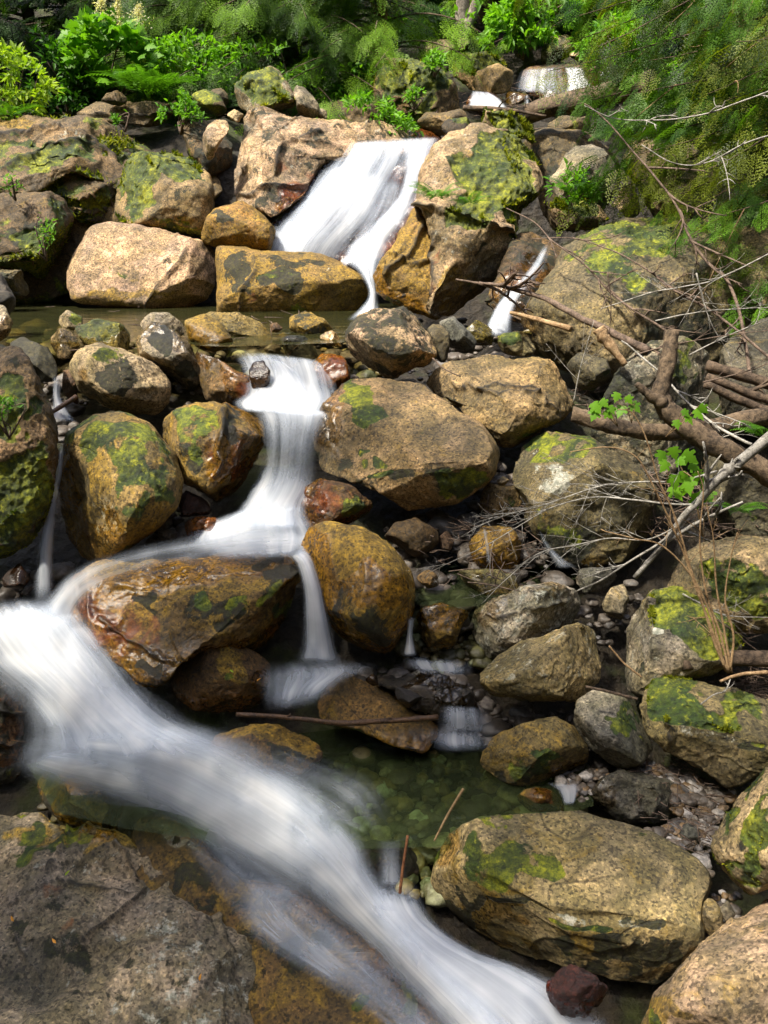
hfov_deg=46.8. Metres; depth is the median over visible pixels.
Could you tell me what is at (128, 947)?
bedrock slab
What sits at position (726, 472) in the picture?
bare branch
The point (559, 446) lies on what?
boulder
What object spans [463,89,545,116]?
stick
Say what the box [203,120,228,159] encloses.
rock slab
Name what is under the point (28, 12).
conifer tree
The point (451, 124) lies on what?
stone
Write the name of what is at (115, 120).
leafy plant
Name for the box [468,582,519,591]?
stick
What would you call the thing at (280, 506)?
cascade
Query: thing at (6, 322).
stone
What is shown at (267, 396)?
cascade
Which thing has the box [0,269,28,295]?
rock ledge
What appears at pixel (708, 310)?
bare twig
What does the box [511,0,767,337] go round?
conifer tree
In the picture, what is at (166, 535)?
stone
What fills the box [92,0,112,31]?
flower plume
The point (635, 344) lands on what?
bare branch
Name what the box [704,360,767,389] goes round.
dead trunk
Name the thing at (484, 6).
conifer tree
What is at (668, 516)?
tan stem
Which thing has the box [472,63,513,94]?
stone
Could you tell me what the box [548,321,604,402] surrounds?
bare twig
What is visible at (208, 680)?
boulder
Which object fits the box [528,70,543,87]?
cascade
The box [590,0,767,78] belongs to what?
conifer tree
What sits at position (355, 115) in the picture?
boulder
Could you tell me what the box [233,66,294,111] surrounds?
boulder
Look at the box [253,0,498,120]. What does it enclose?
conifer tree
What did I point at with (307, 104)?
stone
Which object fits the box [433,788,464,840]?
stick
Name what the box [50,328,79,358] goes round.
stone
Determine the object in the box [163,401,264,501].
boulder
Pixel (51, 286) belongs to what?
rock slab
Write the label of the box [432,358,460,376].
stick
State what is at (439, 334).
stone
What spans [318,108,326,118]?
stone
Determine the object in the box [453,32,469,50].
stone
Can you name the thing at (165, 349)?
boulder
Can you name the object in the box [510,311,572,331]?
bare branch
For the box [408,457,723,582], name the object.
bare branch
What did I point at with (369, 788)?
streambed stones
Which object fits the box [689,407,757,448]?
bare twig
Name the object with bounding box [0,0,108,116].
conifer tree
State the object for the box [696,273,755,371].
bare twig
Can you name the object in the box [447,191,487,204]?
fern
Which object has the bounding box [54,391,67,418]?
waterfall
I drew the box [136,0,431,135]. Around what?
conifer tree
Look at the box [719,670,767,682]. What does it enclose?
stick
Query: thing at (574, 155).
boulder
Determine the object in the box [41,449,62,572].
waterfall
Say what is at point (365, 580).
boulder
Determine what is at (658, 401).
broken trunk
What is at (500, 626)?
boulder
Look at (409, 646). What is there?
cascade
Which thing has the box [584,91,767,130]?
bare branch
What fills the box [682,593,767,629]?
bare twig
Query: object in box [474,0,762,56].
conifer tree
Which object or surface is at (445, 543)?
stone
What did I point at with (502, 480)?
stone
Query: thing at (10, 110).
fern
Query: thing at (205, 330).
stone
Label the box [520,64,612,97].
rock ledge
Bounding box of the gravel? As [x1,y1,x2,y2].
[554,761,742,939]
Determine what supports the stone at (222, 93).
on the ground
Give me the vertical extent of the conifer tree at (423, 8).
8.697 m
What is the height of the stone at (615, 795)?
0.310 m
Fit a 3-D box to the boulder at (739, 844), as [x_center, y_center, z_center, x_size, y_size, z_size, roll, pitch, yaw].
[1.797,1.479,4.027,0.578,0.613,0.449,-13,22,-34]
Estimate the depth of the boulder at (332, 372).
6.69 m
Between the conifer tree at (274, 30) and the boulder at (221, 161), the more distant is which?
the conifer tree at (274, 30)
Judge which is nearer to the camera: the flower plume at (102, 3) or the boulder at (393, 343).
the boulder at (393, 343)
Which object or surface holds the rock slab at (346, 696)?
on the rubble
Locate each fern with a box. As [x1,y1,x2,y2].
[0,100,44,115]
[80,64,195,98]
[108,69,205,94]
[404,181,464,199]
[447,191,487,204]
[543,175,606,192]
[711,502,766,516]
[728,420,767,435]
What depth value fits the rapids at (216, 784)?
4.37 m
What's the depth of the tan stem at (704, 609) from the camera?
4.62 m
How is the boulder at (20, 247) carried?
on the rock slab at (51, 286)
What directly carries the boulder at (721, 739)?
on the ground
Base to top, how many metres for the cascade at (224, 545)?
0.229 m
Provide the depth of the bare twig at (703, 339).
5.54 m
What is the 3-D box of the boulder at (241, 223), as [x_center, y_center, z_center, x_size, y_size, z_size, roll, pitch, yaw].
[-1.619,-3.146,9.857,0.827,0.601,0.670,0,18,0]
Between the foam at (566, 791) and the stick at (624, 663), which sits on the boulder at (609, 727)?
the stick at (624, 663)
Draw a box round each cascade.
[209,508,303,552]
[216,543,232,547]
[243,361,328,413]
[245,410,318,525]
[273,366,300,398]
[405,631,413,653]
[471,93,503,106]
[490,292,517,332]
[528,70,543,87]
[567,68,587,90]
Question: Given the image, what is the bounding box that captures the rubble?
[0,317,643,783]
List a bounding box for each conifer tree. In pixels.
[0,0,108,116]
[0,0,137,120]
[0,0,243,122]
[27,0,271,121]
[72,0,312,125]
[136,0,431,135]
[147,1,369,117]
[219,0,486,106]
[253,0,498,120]
[389,0,638,33]
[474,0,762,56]
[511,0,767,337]
[589,0,767,140]
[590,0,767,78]
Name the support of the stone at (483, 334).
on the rubble
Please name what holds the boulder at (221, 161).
on the ground
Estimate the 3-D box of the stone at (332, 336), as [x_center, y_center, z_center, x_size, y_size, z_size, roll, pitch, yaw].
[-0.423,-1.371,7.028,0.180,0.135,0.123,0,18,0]
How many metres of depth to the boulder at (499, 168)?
8.48 m
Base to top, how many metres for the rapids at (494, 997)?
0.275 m
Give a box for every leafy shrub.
[0,37,63,119]
[18,24,111,116]
[55,4,163,97]
[145,26,245,106]
[191,35,375,116]
[340,86,423,135]
[388,2,478,60]
[466,0,586,57]
[566,6,685,122]
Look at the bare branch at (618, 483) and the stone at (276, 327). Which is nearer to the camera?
the bare branch at (618, 483)
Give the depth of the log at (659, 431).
5.39 m
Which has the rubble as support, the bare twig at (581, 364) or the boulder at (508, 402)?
the boulder at (508, 402)
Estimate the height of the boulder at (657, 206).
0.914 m
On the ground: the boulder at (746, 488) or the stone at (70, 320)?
the boulder at (746, 488)
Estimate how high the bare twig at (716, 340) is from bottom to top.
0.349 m
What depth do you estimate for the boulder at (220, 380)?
6.52 m
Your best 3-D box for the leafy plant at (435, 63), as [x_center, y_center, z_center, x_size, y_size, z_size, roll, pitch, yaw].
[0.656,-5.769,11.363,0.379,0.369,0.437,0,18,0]
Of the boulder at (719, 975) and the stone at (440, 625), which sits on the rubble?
the stone at (440, 625)
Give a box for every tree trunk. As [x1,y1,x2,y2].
[452,0,469,48]
[460,0,479,38]
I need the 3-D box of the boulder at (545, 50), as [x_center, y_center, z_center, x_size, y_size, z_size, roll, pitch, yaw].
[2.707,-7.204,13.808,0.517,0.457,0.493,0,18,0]
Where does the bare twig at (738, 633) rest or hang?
on the boulder at (661, 640)
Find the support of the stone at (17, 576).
on the rubble
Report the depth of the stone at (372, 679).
5.17 m
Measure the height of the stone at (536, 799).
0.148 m
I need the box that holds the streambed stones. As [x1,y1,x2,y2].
[7,322,587,907]
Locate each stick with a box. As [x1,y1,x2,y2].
[52,394,77,412]
[236,712,438,725]
[398,835,408,893]
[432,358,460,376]
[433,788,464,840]
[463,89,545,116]
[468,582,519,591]
[585,685,637,699]
[593,325,627,366]
[608,645,641,677]
[700,679,734,704]
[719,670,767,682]
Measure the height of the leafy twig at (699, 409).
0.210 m
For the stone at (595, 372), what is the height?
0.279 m
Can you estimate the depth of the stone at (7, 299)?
7.06 m
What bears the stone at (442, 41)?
on the ground
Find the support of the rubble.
on the ground
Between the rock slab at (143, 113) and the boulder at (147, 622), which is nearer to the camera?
the boulder at (147, 622)
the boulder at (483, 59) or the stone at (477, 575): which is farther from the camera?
the boulder at (483, 59)
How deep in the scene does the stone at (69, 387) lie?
6.62 m
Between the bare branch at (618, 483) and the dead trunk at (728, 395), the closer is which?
the bare branch at (618, 483)
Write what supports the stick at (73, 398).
on the boulder at (29, 454)
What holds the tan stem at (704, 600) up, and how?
on the ground
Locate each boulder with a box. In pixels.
[0,191,75,278]
[0,344,58,558]
[10,337,57,382]
[43,172,118,224]
[57,411,183,562]
[65,550,300,687]
[69,342,170,414]
[114,148,214,236]
[136,322,199,390]
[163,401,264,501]
[171,647,270,712]
[179,117,232,176]
[196,352,251,402]
[201,201,275,250]
[210,723,322,778]
[215,245,368,320]
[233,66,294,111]
[292,478,372,526]
[301,521,415,653]
[311,353,350,390]
[313,377,499,510]
[326,99,381,121]
[345,306,436,378]
[371,55,459,126]
[373,206,439,319]
[411,122,542,317]
[426,354,573,447]
[430,810,711,984]
[452,51,506,91]
[471,581,580,658]
[480,622,600,702]
[480,716,588,787]
[481,105,536,144]
[512,431,658,568]
[521,212,759,380]
[523,127,620,232]
[541,35,573,63]
[547,115,590,130]
[549,144,617,202]
[550,196,609,230]
[574,690,652,767]
[590,336,708,484]
[621,137,714,217]
[625,586,744,696]
[639,674,767,788]
[641,898,767,1023]
[667,534,767,634]
[699,456,767,536]
[711,767,767,895]
[716,317,767,437]
[726,215,767,317]
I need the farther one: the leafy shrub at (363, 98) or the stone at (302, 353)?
the leafy shrub at (363, 98)
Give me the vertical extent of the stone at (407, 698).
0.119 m
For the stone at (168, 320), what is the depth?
6.99 m
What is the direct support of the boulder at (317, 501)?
on the rubble
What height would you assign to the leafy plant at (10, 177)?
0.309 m
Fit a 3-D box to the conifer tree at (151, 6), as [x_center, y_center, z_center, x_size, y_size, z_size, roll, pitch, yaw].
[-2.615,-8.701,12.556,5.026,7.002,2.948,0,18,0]
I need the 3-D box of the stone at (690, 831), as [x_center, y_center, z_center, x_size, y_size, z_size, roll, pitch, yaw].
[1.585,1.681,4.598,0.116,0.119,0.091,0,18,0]
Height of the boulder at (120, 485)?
0.962 m
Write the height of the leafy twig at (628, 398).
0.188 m
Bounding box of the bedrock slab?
[0,812,255,1023]
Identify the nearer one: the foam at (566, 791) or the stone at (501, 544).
the foam at (566, 791)
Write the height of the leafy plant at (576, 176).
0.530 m
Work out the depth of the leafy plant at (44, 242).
8.96 m
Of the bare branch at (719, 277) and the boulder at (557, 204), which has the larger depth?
the boulder at (557, 204)
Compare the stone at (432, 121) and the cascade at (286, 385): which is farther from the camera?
the stone at (432, 121)
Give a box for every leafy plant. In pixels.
[0,395,25,438]
[1,171,25,200]
[34,212,56,260]
[110,109,129,131]
[154,87,208,134]
[374,94,397,125]
[401,82,425,111]
[421,47,448,77]
[544,157,602,217]
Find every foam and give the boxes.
[289,672,328,696]
[562,786,574,800]
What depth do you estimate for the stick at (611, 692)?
4.72 m
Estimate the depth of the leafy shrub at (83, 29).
11.76 m
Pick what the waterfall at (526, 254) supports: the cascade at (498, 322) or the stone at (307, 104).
the cascade at (498, 322)
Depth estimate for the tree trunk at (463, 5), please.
14.84 m
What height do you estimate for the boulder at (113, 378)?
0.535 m
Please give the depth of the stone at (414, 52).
13.44 m
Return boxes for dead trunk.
[702,380,767,408]
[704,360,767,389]
[705,373,767,403]
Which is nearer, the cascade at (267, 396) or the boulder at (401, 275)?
the cascade at (267, 396)
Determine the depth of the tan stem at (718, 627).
4.66 m
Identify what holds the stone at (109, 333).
in the pool water
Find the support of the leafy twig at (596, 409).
on the ground
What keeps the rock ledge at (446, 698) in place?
on the rubble
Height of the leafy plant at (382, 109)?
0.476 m
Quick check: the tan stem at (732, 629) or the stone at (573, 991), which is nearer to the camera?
the stone at (573, 991)
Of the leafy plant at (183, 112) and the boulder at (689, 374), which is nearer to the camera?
the boulder at (689, 374)
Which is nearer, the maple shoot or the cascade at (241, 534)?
the maple shoot
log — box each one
[524,70,656,123]
[571,406,767,440]
[682,650,767,670]
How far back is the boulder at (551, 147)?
9.60 m
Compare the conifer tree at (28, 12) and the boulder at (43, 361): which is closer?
the boulder at (43, 361)
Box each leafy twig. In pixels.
[588,398,617,426]
[611,392,640,422]
[665,403,708,436]
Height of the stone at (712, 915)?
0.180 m
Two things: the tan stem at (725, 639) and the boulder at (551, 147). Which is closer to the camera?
the tan stem at (725, 639)
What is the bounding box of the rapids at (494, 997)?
[378,897,589,1023]
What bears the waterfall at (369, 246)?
on the pool water
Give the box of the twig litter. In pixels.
[52,77,767,855]
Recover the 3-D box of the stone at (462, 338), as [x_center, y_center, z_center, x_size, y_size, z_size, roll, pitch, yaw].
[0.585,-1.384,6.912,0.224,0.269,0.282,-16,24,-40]
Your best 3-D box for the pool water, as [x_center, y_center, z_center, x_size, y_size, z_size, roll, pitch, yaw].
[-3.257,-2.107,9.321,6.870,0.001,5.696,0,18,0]
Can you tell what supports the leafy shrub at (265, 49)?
on the ground
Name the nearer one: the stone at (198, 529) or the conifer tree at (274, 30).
the stone at (198, 529)
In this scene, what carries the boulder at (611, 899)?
on the ground
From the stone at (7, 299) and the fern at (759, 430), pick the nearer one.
the fern at (759, 430)
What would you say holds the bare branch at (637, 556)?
attached to the bare branch at (726, 472)
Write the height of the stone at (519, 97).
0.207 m
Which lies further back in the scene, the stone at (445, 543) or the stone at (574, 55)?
the stone at (574, 55)
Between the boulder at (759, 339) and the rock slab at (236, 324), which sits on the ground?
the boulder at (759, 339)
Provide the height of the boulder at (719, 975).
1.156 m
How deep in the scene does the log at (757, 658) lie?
5.03 m
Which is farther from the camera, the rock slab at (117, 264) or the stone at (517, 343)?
the rock slab at (117, 264)
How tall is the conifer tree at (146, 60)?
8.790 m
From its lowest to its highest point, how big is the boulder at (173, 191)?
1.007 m
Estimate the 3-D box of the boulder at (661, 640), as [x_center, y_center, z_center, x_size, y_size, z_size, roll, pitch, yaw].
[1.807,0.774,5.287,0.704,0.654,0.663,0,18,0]
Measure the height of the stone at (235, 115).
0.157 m
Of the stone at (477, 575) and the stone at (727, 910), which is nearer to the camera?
the stone at (727, 910)
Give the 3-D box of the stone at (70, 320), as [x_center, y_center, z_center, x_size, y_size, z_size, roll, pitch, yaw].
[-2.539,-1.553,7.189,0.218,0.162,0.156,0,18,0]
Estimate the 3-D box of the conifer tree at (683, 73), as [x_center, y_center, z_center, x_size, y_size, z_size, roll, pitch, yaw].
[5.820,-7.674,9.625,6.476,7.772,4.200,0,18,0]
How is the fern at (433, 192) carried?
on the boulder at (499, 168)
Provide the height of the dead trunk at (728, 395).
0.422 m
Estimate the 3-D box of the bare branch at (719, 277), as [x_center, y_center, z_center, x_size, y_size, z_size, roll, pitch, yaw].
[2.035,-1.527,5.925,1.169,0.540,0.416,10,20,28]
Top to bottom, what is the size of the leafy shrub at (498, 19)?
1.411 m
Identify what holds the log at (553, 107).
on the boulder at (513, 122)
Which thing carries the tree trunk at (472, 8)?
attached to the tree trunk at (463, 5)
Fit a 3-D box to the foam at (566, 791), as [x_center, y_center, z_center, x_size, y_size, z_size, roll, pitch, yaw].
[0.973,1.514,4.767,0.188,0.074,0.126,0,18,0]
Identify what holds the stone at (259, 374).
in the cascade at (267, 396)
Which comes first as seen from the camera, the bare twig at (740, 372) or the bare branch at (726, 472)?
the bare branch at (726, 472)
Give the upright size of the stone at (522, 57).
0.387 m
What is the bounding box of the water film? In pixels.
[53,571,90,622]
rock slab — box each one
[0,113,151,193]
[0,148,222,303]
[66,221,216,311]
[77,100,175,127]
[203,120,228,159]
[206,311,271,342]
[234,106,415,216]
[317,672,438,753]
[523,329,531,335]
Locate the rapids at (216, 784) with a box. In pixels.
[62,738,486,1023]
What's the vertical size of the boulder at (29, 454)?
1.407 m
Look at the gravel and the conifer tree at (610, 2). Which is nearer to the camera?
the gravel
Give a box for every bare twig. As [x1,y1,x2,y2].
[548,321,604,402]
[592,273,621,352]
[635,318,767,355]
[655,285,767,321]
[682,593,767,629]
[689,300,767,354]
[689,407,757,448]
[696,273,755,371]
[703,348,767,382]
[713,610,761,649]
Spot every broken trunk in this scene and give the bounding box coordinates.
[634,382,667,408]
[651,329,767,487]
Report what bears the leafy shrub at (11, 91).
on the ground
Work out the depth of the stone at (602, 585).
5.64 m
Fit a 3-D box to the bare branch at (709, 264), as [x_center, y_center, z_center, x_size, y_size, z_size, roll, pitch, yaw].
[2.127,-2.018,6.463,0.327,1.910,1.713,-11,21,-31]
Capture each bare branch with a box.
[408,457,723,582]
[451,452,716,541]
[456,262,662,354]
[471,512,689,615]
[506,208,702,333]
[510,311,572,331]
[532,230,767,357]
[571,525,683,591]
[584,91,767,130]
[584,103,753,372]
[601,254,767,321]
[621,340,752,445]
[633,431,767,578]
[642,135,767,196]
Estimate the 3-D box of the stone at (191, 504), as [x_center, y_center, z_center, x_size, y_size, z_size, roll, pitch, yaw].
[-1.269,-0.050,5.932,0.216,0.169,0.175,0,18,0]
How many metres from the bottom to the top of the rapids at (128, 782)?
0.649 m
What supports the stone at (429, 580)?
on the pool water
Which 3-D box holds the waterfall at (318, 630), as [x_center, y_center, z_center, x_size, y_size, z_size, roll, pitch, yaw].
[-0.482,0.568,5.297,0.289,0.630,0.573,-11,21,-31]
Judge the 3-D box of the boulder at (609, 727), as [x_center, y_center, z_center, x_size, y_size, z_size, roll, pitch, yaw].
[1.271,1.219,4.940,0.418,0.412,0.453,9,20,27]
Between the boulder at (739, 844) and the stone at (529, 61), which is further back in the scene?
the stone at (529, 61)
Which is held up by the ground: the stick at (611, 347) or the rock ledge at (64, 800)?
the rock ledge at (64, 800)
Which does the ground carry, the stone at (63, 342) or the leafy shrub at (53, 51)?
the leafy shrub at (53, 51)
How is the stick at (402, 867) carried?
on the rapids at (494, 997)
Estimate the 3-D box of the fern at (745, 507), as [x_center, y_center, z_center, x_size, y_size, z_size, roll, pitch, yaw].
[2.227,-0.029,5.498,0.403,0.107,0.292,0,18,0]
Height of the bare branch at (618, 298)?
0.907 m
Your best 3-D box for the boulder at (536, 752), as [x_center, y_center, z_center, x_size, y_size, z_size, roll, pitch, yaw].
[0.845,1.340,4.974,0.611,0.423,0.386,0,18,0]
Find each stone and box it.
[0,273,15,315]
[0,305,12,340]
[2,564,30,588]
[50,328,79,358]
[59,310,82,330]
[62,369,78,403]
[75,318,129,350]
[101,90,126,105]
[141,312,183,335]
[157,529,176,542]
[179,490,210,516]
[184,314,232,352]
[185,516,222,541]
[192,89,226,115]
[211,88,228,105]
[227,109,243,121]
[249,360,270,393]
[270,323,281,332]
[281,335,317,362]
[289,311,332,337]
[293,85,319,117]
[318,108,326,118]
[320,330,341,347]
[366,673,377,685]
[385,517,438,556]
[392,44,420,59]
[395,687,421,706]
[416,570,438,588]
[416,603,467,651]
[417,109,467,135]
[424,39,454,55]
[427,324,449,362]
[439,316,475,352]
[439,531,453,549]
[441,117,469,133]
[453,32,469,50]
[458,568,518,598]
[466,320,494,345]
[469,525,521,568]
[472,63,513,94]
[479,483,522,516]
[497,476,508,484]
[498,331,535,356]
[505,91,527,106]
[515,35,532,60]
[517,787,564,811]
[523,52,535,68]
[546,964,607,1018]
[567,352,612,390]
[570,52,583,62]
[576,567,616,592]
[587,769,673,823]
[602,584,629,619]
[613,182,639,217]
[679,823,699,842]
[702,898,723,935]
[720,901,735,921]
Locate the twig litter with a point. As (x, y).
(754, 683)
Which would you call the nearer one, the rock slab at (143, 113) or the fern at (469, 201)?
the fern at (469, 201)
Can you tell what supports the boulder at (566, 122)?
on the boulder at (551, 147)
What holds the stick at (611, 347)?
on the bare twig at (581, 364)
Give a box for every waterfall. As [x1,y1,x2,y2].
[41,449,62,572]
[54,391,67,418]
[271,128,441,283]
[272,143,394,256]
[295,553,331,657]
[353,148,426,313]
[485,231,560,322]
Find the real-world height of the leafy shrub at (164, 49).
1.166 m
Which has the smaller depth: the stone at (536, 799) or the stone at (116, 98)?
the stone at (536, 799)
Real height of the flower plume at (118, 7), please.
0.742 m
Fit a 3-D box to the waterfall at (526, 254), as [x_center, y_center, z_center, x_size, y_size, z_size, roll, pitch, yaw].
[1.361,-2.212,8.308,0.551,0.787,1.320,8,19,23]
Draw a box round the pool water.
[1,302,398,346]
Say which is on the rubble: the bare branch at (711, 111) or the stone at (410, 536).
the stone at (410, 536)
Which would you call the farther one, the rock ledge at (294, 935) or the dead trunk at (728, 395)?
the dead trunk at (728, 395)
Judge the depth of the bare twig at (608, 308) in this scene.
5.50 m
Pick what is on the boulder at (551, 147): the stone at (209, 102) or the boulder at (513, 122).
the boulder at (513, 122)
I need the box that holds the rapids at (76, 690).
[0,609,188,752]
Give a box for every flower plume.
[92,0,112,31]
[108,0,129,58]
[129,1,153,55]
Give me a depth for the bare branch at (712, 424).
5.27 m
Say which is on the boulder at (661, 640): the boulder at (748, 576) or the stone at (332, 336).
the boulder at (748, 576)
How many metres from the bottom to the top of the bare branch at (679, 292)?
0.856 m
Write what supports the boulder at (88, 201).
on the rock slab at (51, 286)
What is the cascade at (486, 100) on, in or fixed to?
on the ground
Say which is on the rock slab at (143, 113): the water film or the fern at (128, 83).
the fern at (128, 83)
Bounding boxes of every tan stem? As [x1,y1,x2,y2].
[570,442,728,672]
[601,524,726,669]
[613,398,726,671]
[681,459,729,672]
[693,503,732,672]
[716,521,751,668]
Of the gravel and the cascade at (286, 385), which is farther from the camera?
the cascade at (286, 385)
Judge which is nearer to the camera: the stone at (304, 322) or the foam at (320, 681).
the foam at (320, 681)
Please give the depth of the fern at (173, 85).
11.64 m
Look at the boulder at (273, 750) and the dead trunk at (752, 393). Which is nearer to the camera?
the boulder at (273, 750)
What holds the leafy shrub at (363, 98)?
on the ground
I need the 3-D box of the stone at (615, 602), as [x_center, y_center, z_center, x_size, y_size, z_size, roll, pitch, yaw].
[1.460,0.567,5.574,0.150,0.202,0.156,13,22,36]
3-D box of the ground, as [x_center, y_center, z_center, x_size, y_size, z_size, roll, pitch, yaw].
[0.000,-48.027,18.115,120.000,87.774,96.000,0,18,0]
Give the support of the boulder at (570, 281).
on the ground
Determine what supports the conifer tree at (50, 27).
on the ground
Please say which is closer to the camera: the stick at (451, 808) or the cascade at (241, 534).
the stick at (451, 808)
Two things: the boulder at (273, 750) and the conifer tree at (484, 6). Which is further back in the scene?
the conifer tree at (484, 6)
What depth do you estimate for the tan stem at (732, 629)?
4.69 m
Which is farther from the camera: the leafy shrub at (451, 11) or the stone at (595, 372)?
the leafy shrub at (451, 11)
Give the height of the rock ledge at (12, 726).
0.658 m
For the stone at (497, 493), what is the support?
on the rubble
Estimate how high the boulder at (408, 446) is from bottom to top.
0.777 m
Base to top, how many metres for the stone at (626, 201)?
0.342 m
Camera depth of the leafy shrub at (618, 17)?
11.09 m
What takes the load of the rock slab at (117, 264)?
in the pool water
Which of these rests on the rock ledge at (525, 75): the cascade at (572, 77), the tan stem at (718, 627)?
the cascade at (572, 77)
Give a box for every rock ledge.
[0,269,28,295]
[0,673,28,784]
[37,768,126,829]
[131,810,455,1023]
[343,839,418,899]
[376,668,480,725]
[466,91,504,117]
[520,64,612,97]
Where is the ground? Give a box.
[0,0,767,1023]
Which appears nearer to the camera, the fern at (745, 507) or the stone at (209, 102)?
the fern at (745, 507)
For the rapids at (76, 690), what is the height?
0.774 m
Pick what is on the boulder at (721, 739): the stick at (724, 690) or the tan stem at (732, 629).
the stick at (724, 690)
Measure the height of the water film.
0.730 m
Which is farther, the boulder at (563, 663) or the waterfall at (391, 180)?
the waterfall at (391, 180)
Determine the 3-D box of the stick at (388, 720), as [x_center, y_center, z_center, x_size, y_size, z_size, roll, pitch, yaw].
[-0.250,1.118,4.803,1.097,0.085,0.053,-1,18,-2]
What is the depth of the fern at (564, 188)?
7.86 m
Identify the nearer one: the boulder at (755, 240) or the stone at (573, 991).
the stone at (573, 991)
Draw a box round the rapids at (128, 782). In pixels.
[41,757,315,875]
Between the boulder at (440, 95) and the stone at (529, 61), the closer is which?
the boulder at (440, 95)
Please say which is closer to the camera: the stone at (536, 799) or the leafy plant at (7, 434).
the stone at (536, 799)
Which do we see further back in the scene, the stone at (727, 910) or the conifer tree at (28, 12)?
the conifer tree at (28, 12)
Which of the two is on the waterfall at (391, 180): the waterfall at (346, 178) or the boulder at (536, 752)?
the waterfall at (346, 178)
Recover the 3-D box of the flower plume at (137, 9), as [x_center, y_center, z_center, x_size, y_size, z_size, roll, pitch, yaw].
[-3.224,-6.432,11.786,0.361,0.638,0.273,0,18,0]
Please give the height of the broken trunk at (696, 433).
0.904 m
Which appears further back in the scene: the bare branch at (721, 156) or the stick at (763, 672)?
the bare branch at (721, 156)
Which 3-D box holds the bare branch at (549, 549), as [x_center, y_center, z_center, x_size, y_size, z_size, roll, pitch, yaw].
[1.063,0.313,5.013,1.219,0.635,0.295,0,18,0]
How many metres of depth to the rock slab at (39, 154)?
10.38 m
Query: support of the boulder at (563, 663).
on the rubble

